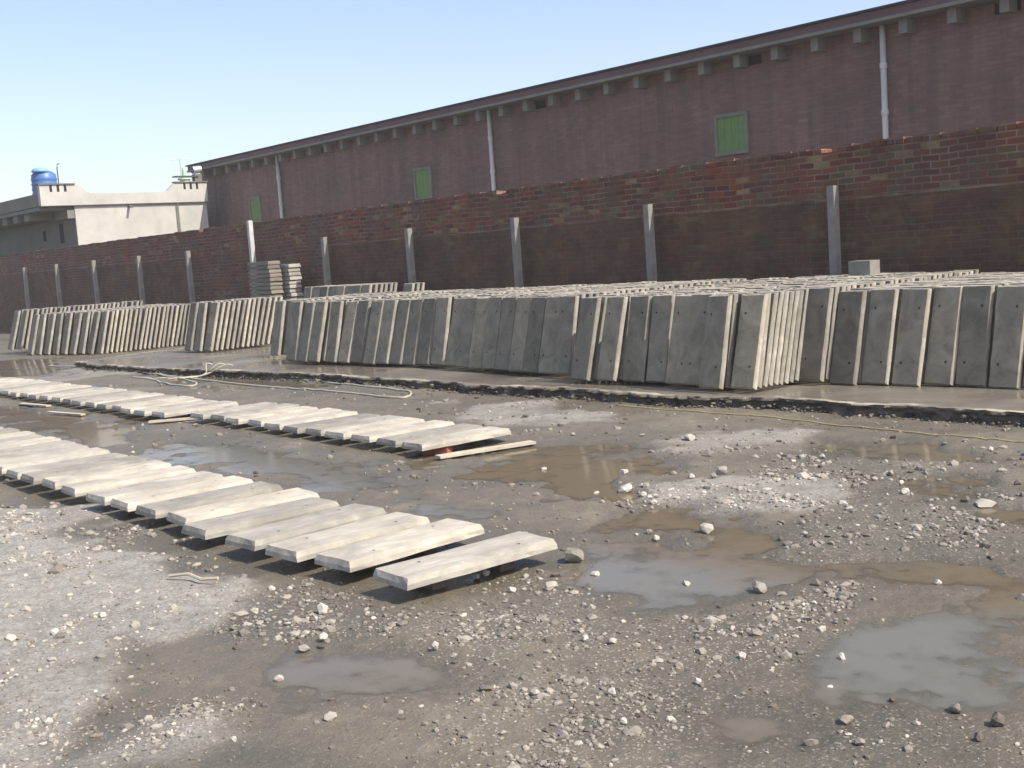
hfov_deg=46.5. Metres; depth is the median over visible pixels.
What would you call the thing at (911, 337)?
concrete slab
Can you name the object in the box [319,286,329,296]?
concrete slab
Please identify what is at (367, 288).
concrete slab
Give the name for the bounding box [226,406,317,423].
concrete slab
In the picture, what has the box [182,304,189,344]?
concrete slab
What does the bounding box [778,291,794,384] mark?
concrete slab
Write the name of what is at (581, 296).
concrete slab
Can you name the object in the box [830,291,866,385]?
concrete slab
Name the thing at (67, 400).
concrete slab
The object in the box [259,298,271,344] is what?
concrete slab
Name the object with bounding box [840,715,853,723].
loose stone
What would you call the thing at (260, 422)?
concrete slab
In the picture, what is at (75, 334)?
concrete slab
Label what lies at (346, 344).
concrete slab
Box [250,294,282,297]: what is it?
concrete slab
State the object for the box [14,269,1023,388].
concrete slabs
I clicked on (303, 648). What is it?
loose stone
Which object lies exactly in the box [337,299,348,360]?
concrete slab
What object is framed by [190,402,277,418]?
concrete slab
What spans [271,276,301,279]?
concrete slab
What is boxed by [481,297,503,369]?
concrete slab
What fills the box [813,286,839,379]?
concrete slab
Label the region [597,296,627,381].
concrete slab
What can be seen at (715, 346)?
concrete slab
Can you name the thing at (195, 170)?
roof drum
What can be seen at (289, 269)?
concrete slab
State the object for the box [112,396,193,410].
concrete slab
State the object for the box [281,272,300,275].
concrete slab
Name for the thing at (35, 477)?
concrete slab
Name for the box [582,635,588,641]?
loose stone
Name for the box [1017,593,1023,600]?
loose stone
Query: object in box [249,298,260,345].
concrete slab
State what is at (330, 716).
loose stone
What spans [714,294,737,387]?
concrete slab
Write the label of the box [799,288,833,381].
concrete slab
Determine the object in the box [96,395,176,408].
concrete slab
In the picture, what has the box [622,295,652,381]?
concrete slab
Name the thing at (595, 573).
loose stone
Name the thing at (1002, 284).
concrete slab
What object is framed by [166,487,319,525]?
concrete slab
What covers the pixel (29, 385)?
concrete slab
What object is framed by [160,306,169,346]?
concrete slab
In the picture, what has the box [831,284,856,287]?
concrete slab
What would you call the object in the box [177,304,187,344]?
concrete slab
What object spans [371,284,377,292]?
concrete slab
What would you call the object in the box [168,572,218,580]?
dry stick
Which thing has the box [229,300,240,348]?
concrete slab
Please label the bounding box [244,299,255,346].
concrete slab
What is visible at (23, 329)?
concrete slab
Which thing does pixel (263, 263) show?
concrete slab
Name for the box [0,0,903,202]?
sky
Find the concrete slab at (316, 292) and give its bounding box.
[312,286,322,297]
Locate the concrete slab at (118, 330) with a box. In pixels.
[113,310,123,351]
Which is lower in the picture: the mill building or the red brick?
the red brick
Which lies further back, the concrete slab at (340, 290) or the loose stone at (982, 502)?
the concrete slab at (340, 290)
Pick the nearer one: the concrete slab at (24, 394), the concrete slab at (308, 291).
the concrete slab at (24, 394)
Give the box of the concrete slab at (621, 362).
[613,295,632,379]
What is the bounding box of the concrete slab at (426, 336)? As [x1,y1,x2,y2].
[417,298,436,364]
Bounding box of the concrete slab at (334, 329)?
[325,301,343,362]
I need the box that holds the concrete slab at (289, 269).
[281,268,299,271]
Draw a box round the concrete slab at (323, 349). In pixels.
[320,301,331,360]
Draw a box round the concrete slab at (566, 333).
[553,295,578,374]
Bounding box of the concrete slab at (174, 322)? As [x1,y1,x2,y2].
[169,305,178,346]
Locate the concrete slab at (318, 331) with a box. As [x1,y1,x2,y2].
[308,301,327,361]
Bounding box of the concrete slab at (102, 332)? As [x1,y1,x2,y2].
[96,311,108,353]
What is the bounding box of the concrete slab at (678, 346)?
[665,295,691,384]
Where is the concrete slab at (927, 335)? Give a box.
[909,286,936,383]
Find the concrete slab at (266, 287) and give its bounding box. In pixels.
[250,285,282,290]
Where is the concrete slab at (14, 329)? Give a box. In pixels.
[8,311,20,349]
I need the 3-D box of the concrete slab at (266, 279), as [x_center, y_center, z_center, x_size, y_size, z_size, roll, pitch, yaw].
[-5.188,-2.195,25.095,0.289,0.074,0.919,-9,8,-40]
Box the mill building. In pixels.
[185,0,1023,227]
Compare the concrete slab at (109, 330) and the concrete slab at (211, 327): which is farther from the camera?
the concrete slab at (109, 330)
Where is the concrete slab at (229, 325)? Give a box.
[223,301,235,348]
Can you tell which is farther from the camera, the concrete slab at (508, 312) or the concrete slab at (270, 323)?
the concrete slab at (270, 323)
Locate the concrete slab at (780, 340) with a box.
[765,291,788,384]
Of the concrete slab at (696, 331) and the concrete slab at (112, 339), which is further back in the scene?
the concrete slab at (112, 339)
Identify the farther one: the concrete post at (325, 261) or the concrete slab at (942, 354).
the concrete post at (325, 261)
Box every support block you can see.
[421,580,447,589]
[487,561,513,571]
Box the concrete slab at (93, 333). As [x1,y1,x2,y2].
[87,312,100,353]
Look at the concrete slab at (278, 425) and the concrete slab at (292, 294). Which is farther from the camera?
the concrete slab at (292, 294)
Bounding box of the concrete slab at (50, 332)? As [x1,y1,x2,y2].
[44,314,55,354]
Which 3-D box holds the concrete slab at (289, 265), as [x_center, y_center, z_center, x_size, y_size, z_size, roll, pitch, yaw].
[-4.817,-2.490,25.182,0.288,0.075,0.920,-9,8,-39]
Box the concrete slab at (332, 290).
[328,286,336,295]
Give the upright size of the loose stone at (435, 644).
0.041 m
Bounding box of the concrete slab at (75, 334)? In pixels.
[69,313,82,354]
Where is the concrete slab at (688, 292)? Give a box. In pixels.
[676,291,698,292]
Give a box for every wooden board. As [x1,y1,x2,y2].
[18,403,50,406]
[47,411,84,415]
[148,417,194,422]
[435,440,535,458]
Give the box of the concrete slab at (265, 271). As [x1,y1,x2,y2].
[248,269,280,273]
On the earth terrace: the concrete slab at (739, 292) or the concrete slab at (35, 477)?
the concrete slab at (739, 292)
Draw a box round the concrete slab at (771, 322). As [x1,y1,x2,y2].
[762,292,778,386]
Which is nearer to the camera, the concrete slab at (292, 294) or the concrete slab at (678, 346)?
the concrete slab at (678, 346)
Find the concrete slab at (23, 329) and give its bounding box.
[17,310,28,349]
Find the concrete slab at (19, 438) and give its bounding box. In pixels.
[0,434,44,443]
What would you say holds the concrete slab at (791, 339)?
on the earth terrace
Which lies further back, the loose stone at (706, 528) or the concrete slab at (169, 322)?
the concrete slab at (169, 322)
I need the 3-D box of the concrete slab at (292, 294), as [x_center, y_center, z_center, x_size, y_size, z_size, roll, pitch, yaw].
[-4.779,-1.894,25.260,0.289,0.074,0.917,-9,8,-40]
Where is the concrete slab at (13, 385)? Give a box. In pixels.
[0,381,50,387]
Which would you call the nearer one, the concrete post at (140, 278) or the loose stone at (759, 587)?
the loose stone at (759, 587)
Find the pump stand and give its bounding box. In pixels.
[172,167,198,180]
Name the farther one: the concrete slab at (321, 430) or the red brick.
the concrete slab at (321, 430)
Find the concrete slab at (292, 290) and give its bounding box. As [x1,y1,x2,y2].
[273,288,301,292]
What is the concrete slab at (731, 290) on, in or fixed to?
on the earth terrace
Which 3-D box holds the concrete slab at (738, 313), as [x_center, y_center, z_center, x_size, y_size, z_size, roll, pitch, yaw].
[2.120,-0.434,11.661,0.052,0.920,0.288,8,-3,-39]
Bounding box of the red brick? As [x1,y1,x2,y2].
[422,446,452,454]
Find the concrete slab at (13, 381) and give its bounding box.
[0,379,34,383]
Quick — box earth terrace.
[74,344,1023,424]
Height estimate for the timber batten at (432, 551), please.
0.095 m
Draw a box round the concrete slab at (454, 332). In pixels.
[445,298,463,366]
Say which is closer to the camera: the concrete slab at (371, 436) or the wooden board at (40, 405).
the concrete slab at (371, 436)
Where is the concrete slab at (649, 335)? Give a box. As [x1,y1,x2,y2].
[638,294,658,379]
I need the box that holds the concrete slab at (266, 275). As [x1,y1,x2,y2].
[249,273,281,277]
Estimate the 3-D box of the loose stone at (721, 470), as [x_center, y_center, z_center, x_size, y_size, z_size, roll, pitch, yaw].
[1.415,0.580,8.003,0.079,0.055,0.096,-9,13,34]
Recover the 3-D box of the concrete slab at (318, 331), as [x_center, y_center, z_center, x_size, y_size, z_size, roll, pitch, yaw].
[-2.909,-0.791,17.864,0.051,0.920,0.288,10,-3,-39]
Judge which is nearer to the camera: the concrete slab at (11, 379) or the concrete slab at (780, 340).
the concrete slab at (780, 340)
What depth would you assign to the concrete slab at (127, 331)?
25.53 m
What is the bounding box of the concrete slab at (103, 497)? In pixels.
[86,471,222,505]
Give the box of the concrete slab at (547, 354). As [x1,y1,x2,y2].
[538,296,559,373]
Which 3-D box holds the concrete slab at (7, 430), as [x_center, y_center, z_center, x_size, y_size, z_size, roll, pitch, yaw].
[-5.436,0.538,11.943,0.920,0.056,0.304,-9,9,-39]
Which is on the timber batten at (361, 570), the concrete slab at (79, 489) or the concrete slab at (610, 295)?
the concrete slab at (79, 489)
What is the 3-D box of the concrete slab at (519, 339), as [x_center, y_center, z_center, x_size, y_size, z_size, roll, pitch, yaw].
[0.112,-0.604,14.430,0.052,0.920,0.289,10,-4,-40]
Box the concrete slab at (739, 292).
[728,292,753,293]
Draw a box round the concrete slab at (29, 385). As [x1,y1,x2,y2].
[0,381,61,392]
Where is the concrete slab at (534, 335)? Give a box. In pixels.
[523,297,546,373]
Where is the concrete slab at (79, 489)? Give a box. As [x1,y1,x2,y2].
[61,465,195,496]
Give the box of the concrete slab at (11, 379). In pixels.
[0,378,23,381]
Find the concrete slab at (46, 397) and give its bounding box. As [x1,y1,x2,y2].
[39,387,113,399]
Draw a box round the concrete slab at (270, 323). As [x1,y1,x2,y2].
[264,297,276,343]
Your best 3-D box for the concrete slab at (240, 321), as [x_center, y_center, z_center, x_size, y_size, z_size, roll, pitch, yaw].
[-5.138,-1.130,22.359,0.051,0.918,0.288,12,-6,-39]
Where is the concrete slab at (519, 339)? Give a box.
[508,297,531,371]
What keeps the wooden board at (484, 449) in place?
on the ground
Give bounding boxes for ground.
[0,331,1023,767]
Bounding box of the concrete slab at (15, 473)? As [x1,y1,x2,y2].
[5,453,127,478]
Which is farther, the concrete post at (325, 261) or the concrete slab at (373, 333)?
the concrete post at (325, 261)
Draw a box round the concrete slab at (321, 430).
[305,415,402,435]
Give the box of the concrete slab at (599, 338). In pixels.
[591,297,606,378]
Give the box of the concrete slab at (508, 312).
[495,297,517,370]
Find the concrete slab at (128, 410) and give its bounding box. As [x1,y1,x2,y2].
[120,398,202,413]
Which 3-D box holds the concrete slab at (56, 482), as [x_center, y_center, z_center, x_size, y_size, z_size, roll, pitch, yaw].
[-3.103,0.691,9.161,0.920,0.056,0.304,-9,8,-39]
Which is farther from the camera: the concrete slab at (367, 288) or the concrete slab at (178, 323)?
the concrete slab at (178, 323)
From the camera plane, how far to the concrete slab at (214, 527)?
7.09 m
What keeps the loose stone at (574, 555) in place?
on the ground
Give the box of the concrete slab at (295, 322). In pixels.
[286,301,302,360]
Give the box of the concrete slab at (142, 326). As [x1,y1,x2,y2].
[137,308,147,349]
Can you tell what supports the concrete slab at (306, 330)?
on the earth terrace
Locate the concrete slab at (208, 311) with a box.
[202,301,213,349]
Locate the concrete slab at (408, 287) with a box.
[403,283,414,291]
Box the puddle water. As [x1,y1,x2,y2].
[0,357,1023,743]
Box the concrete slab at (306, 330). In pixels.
[298,302,315,361]
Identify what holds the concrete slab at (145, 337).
on the ground
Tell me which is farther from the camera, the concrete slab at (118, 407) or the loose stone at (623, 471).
the concrete slab at (118, 407)
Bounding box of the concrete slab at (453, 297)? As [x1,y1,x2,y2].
[445,296,457,347]
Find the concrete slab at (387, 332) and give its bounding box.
[376,300,398,363]
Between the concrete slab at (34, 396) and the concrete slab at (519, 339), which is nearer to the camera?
the concrete slab at (519, 339)
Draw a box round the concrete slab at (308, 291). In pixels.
[303,287,312,297]
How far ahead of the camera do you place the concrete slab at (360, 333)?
17.16 m
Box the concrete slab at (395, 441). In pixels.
[376,423,481,447]
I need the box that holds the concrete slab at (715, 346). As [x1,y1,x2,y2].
[699,295,732,388]
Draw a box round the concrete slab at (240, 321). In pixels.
[234,300,246,347]
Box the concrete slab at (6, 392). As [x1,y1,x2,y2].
[1,383,70,394]
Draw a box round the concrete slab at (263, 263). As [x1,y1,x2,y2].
[247,261,279,265]
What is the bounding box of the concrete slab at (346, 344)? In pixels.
[338,301,358,362]
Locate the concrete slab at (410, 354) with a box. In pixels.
[402,299,423,364]
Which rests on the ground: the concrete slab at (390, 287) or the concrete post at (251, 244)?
the concrete post at (251, 244)
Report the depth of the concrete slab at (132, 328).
25.61 m
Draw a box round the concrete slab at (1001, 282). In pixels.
[985,281,1015,282]
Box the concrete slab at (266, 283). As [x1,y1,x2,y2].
[249,281,282,285]
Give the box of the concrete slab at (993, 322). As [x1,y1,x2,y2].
[987,284,1001,385]
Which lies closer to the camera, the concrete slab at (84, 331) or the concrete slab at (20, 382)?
the concrete slab at (20, 382)
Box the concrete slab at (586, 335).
[571,297,601,380]
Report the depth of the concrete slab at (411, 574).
5.77 m
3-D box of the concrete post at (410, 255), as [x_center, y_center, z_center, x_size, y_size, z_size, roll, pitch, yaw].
[-1.853,-1.864,22.194,0.104,2.050,0.104,-10,9,-41]
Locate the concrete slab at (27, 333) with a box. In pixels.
[23,309,33,348]
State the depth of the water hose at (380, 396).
15.54 m
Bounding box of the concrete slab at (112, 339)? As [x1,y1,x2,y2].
[108,310,118,351]
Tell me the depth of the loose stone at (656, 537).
6.42 m
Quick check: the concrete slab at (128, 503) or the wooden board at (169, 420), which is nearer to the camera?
the concrete slab at (128, 503)
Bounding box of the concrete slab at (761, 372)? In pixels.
[745,293,770,387]
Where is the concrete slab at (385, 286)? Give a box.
[379,283,387,291]
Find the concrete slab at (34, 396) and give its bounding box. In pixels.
[28,386,100,398]
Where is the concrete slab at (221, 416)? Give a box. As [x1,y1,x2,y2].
[210,403,299,420]
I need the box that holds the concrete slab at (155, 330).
[151,306,160,347]
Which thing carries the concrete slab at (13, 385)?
on the timber batten
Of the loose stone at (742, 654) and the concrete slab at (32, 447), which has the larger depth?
the concrete slab at (32, 447)
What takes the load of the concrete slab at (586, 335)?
on the earth terrace
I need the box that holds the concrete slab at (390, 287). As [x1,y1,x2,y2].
[387,283,392,290]
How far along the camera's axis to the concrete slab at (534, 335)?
14.15 m
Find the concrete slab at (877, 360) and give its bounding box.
[861,289,898,384]
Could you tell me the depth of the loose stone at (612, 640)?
4.75 m
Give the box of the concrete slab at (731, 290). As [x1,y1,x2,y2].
[719,290,742,291]
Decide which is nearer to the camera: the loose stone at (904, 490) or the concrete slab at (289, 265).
the loose stone at (904, 490)
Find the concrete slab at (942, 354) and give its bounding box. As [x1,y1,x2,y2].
[924,286,963,385]
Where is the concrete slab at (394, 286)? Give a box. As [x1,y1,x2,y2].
[390,282,397,291]
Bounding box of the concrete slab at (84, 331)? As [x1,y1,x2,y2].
[78,312,90,353]
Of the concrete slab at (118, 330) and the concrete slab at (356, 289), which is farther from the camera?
the concrete slab at (118, 330)
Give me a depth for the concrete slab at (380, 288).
21.69 m
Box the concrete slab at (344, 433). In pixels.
[324,417,424,439]
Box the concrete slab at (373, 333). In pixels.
[363,301,384,364]
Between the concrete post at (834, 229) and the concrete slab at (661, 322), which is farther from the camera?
the concrete post at (834, 229)
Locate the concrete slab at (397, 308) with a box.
[391,298,404,348]
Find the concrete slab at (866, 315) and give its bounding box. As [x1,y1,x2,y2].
[847,289,871,383]
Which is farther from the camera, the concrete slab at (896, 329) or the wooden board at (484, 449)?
the concrete slab at (896, 329)
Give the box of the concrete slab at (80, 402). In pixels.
[71,391,148,405]
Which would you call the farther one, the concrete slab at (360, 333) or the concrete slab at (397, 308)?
the concrete slab at (360, 333)
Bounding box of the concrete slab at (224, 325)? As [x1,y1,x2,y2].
[218,301,230,349]
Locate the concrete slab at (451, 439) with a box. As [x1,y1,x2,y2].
[402,426,510,450]
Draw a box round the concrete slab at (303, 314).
[299,301,309,344]
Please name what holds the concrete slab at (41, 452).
on the timber batten at (361, 570)
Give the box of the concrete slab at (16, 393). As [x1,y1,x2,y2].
[10,384,76,396]
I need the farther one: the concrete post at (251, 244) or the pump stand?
the pump stand
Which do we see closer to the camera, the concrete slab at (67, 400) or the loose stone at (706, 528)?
the loose stone at (706, 528)
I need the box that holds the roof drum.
[191,166,201,180]
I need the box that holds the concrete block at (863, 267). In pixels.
[848,260,879,275]
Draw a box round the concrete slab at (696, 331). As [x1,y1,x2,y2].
[683,294,715,385]
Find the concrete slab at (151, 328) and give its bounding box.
[146,307,156,348]
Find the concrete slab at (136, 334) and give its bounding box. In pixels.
[132,308,142,349]
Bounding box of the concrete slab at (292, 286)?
[273,284,301,288]
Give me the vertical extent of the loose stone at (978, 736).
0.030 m
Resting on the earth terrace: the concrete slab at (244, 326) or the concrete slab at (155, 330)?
the concrete slab at (244, 326)
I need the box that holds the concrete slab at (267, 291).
[251,289,283,293]
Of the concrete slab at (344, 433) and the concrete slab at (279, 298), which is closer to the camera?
the concrete slab at (344, 433)
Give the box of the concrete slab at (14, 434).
[0,431,35,438]
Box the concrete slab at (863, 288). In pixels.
[851,288,877,289]
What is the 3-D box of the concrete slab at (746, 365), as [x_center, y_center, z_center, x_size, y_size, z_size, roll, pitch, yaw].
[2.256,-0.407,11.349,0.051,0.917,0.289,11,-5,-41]
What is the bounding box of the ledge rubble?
[67,364,1020,426]
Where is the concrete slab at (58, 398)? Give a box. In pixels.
[52,388,126,401]
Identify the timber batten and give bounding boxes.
[312,558,371,572]
[418,547,436,554]
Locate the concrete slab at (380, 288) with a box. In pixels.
[377,284,383,292]
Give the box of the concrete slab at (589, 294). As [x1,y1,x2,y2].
[576,293,592,297]
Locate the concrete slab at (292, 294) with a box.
[276,292,302,296]
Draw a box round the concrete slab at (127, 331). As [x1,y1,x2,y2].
[122,309,132,350]
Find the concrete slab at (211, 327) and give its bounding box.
[204,302,219,350]
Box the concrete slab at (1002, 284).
[978,283,1008,285]
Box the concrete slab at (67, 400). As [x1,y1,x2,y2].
[62,390,136,403]
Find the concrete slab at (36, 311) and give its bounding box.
[28,309,39,346]
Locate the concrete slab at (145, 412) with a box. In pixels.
[133,400,217,415]
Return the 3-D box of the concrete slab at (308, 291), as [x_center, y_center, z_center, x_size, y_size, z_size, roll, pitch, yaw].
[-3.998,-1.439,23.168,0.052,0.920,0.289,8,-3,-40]
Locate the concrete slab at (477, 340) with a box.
[468,298,488,368]
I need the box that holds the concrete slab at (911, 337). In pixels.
[892,288,931,386]
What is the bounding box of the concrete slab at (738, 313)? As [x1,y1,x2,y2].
[730,293,744,386]
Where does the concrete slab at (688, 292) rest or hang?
on the earth terrace
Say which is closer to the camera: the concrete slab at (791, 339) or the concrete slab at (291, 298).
the concrete slab at (791, 339)
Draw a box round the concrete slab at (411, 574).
[373,531,557,590]
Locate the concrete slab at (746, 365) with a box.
[731,294,768,389]
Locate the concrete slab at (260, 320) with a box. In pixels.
[254,298,266,345]
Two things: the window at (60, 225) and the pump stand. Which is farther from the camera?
the pump stand
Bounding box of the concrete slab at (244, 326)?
[239,299,250,346]
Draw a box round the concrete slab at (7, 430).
[0,428,19,433]
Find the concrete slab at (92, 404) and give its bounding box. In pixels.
[85,393,163,407]
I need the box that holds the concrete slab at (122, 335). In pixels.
[118,309,127,351]
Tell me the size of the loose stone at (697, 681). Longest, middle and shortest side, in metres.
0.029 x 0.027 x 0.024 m
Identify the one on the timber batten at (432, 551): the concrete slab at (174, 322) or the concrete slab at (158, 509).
the concrete slab at (158, 509)
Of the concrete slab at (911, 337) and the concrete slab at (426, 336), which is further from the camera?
the concrete slab at (426, 336)
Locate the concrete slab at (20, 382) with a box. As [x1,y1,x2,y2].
[0,380,44,385]
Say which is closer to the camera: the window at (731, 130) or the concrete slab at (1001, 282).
the concrete slab at (1001, 282)
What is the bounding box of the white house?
[0,181,208,255]
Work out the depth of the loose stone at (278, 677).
4.65 m
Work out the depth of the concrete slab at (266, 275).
24.84 m
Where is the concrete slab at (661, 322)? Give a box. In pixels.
[646,295,675,382]
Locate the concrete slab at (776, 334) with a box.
[759,291,784,385]
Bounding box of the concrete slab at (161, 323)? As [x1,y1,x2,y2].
[155,306,165,347]
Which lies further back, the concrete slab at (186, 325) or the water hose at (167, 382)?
the concrete slab at (186, 325)
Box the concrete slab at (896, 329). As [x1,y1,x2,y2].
[879,288,903,383]
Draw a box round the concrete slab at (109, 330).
[103,311,114,353]
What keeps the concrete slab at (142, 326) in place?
on the ground
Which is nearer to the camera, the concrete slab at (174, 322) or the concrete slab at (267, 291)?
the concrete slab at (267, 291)
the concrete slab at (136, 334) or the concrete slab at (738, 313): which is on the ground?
the concrete slab at (136, 334)
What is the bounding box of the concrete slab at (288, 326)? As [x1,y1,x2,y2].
[285,300,297,354]
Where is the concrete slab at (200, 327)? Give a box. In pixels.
[194,302,207,350]
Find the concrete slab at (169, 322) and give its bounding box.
[164,306,173,346]
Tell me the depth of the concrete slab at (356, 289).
21.82 m
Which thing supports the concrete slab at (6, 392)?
on the timber batten
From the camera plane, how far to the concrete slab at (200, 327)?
22.12 m
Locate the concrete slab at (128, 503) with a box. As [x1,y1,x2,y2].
[110,475,252,511]
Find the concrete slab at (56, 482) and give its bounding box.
[42,460,170,489]
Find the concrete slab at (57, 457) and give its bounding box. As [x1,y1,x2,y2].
[0,447,109,473]
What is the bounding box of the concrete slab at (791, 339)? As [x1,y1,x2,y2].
[783,290,799,383]
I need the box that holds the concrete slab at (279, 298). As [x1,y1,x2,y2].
[270,297,282,343]
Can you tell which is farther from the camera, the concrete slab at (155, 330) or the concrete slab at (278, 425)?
the concrete slab at (155, 330)
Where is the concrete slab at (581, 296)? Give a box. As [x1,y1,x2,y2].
[566,294,585,342]
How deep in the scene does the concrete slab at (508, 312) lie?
14.63 m
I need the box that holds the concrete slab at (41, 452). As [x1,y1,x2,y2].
[0,443,88,462]
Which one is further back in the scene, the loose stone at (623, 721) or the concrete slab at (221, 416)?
the concrete slab at (221, 416)
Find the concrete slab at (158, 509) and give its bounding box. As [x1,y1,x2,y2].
[135,481,282,518]
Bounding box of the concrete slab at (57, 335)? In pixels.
[52,313,63,354]
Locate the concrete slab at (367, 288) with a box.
[361,284,372,292]
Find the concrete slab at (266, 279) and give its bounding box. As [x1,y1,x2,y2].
[249,277,282,281]
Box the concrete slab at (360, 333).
[350,300,371,362]
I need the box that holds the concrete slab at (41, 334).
[36,314,46,354]
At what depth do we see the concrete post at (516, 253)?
19.74 m
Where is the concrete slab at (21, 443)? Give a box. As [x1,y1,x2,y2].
[0,436,60,449]
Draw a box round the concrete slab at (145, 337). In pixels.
[142,307,151,348]
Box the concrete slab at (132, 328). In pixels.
[127,309,137,350]
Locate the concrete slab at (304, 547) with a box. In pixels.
[265,512,429,562]
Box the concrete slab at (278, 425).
[264,410,357,429]
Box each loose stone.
[51,628,58,634]
[274,675,283,680]
[298,644,309,651]
[317,603,327,613]
[319,632,327,640]
[323,711,336,721]
[432,641,438,649]
[472,573,479,578]
[482,569,489,575]
[508,586,515,592]
[530,689,539,695]
[544,581,557,590]
[565,547,583,562]
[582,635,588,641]
[590,571,599,575]
[607,638,616,643]
[608,687,615,694]
[618,483,631,493]
[619,469,627,473]
[620,717,626,724]
[638,491,646,496]
[653,535,659,540]
[682,580,690,585]
[684,434,694,440]
[695,678,700,684]
[699,523,713,533]
[710,472,716,478]
[715,466,726,474]
[739,652,745,657]
[752,581,766,592]
[839,652,844,659]
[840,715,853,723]
[854,738,865,744]
[901,488,908,493]
[934,579,941,584]
[949,703,960,713]
[974,732,982,741]
[976,498,995,506]
[990,711,1004,726]
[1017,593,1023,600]
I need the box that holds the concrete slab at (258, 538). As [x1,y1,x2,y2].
[225,503,385,550]
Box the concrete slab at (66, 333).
[61,312,72,353]
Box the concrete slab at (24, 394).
[20,385,91,397]
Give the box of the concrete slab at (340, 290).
[336,286,345,294]
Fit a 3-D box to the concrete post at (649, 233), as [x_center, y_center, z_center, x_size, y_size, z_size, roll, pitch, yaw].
[2.056,-1.606,17.501,0.104,2.050,0.104,-9,8,-37]
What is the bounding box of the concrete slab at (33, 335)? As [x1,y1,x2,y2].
[27,314,39,354]
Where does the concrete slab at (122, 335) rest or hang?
on the ground
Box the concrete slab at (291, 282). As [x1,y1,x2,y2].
[272,280,300,283]
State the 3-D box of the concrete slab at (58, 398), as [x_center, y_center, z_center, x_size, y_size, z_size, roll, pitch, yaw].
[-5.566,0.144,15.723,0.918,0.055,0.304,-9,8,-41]
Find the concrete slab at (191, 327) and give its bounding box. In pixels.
[184,303,198,350]
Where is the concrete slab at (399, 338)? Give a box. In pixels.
[389,299,412,364]
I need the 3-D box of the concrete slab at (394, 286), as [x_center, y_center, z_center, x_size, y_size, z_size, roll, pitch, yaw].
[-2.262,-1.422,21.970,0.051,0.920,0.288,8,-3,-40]
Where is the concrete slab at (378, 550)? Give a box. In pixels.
[314,518,484,572]
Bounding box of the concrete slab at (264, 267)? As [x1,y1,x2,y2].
[248,265,279,269]
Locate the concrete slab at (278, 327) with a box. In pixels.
[270,301,285,355]
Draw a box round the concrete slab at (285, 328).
[281,300,290,354]
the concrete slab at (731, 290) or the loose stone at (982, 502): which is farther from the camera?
the concrete slab at (731, 290)
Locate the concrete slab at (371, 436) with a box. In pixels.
[350,420,454,442]
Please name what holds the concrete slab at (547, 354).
on the earth terrace
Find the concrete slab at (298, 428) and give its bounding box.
[283,413,379,433]
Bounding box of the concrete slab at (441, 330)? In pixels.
[431,297,451,365]
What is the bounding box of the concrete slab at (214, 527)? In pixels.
[181,497,339,539]
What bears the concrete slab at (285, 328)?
on the earth terrace
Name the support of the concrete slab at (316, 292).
on the earth terrace
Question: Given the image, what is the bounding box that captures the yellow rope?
[615,405,1023,442]
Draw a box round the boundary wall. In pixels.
[0,121,1023,331]
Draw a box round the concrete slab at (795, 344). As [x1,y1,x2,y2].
[778,290,803,382]
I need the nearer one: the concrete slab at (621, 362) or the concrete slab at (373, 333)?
the concrete slab at (621, 362)
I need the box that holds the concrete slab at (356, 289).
[352,285,361,293]
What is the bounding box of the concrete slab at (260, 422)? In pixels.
[248,408,340,426]
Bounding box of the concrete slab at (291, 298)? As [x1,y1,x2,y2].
[283,296,301,299]
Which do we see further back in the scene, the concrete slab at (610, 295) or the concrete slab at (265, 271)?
the concrete slab at (265, 271)
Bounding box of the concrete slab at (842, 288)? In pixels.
[820,286,845,374]
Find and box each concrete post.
[22,267,30,308]
[54,264,62,306]
[91,260,99,303]
[136,256,145,304]
[184,251,195,302]
[246,220,258,294]
[320,237,330,284]
[404,228,415,282]
[510,217,523,287]
[643,204,657,281]
[826,185,841,274]
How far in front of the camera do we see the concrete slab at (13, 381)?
18.51 m
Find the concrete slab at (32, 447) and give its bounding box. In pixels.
[0,440,74,455]
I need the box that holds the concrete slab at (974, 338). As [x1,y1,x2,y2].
[955,285,994,386]
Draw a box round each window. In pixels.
[43,231,46,240]
[59,224,64,242]
[249,196,262,222]
[413,166,433,199]
[714,110,749,156]
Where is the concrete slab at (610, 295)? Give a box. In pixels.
[599,294,619,295]
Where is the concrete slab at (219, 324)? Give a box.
[213,302,225,350]
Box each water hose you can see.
[47,365,411,398]
[135,370,196,386]
[181,363,232,378]
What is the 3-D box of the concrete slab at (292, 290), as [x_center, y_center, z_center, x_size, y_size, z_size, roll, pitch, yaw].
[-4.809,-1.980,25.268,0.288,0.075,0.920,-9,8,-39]
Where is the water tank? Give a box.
[31,167,56,194]
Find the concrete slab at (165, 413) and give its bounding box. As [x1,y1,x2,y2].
[152,401,238,417]
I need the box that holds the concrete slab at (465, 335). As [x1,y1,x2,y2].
[455,298,476,367]
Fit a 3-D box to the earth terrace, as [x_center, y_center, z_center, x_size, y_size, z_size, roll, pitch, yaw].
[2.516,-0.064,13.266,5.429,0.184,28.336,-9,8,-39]
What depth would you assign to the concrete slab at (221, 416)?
12.53 m
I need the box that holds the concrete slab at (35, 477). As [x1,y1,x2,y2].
[20,455,146,484]
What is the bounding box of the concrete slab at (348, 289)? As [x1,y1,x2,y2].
[345,285,352,294]
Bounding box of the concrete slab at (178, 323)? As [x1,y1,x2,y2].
[173,305,183,345]
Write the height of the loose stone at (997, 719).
0.046 m
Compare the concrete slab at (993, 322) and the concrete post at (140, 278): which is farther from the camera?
the concrete post at (140, 278)
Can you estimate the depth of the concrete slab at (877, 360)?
11.24 m
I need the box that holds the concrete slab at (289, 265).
[279,263,300,267]

